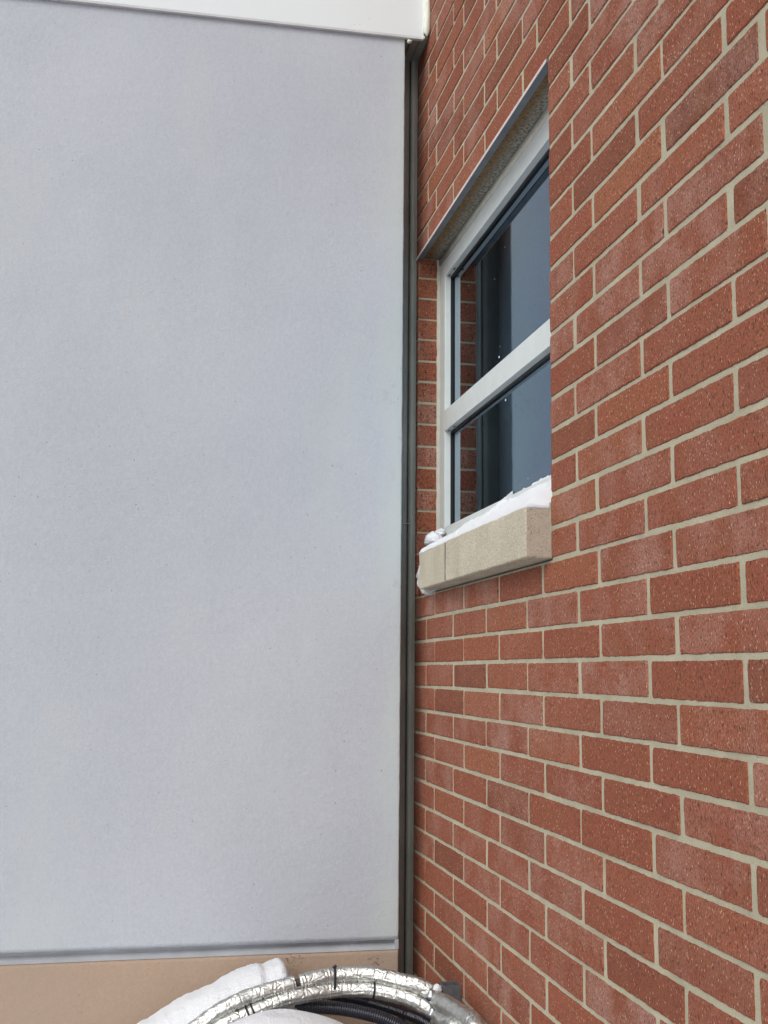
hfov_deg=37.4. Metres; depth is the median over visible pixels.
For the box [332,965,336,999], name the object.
cable tie
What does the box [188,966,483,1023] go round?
insulated pipe
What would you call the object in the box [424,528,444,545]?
snow clump
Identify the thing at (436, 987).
snow clump
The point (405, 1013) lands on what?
conduit
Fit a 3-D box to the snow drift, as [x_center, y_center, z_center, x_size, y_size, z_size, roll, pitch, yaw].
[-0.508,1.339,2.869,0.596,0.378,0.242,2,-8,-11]
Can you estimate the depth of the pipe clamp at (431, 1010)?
2.75 m
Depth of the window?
3.00 m
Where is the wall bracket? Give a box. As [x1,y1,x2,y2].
[439,981,460,1001]
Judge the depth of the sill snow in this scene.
2.55 m
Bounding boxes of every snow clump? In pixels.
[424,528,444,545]
[432,984,441,991]
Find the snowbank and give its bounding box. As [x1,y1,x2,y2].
[229,1009,342,1023]
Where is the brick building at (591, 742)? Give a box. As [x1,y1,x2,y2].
[413,0,767,1023]
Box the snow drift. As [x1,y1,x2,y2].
[137,958,300,1023]
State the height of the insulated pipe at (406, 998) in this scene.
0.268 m
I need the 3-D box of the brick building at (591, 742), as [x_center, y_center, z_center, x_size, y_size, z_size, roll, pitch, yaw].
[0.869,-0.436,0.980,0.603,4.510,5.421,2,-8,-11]
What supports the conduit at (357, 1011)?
attached to the insulated pipe at (406, 998)
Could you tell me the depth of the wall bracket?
2.79 m
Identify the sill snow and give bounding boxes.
[419,475,551,553]
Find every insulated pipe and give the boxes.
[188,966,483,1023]
[212,982,458,1023]
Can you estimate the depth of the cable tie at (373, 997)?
2.81 m
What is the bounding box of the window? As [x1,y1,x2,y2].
[436,106,551,536]
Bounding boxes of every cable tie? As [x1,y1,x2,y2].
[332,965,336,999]
[371,982,375,999]
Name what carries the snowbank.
on the ground
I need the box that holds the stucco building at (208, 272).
[0,0,430,1023]
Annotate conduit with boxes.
[295,1000,407,1023]
[326,997,430,1023]
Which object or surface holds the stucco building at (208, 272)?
on the ground

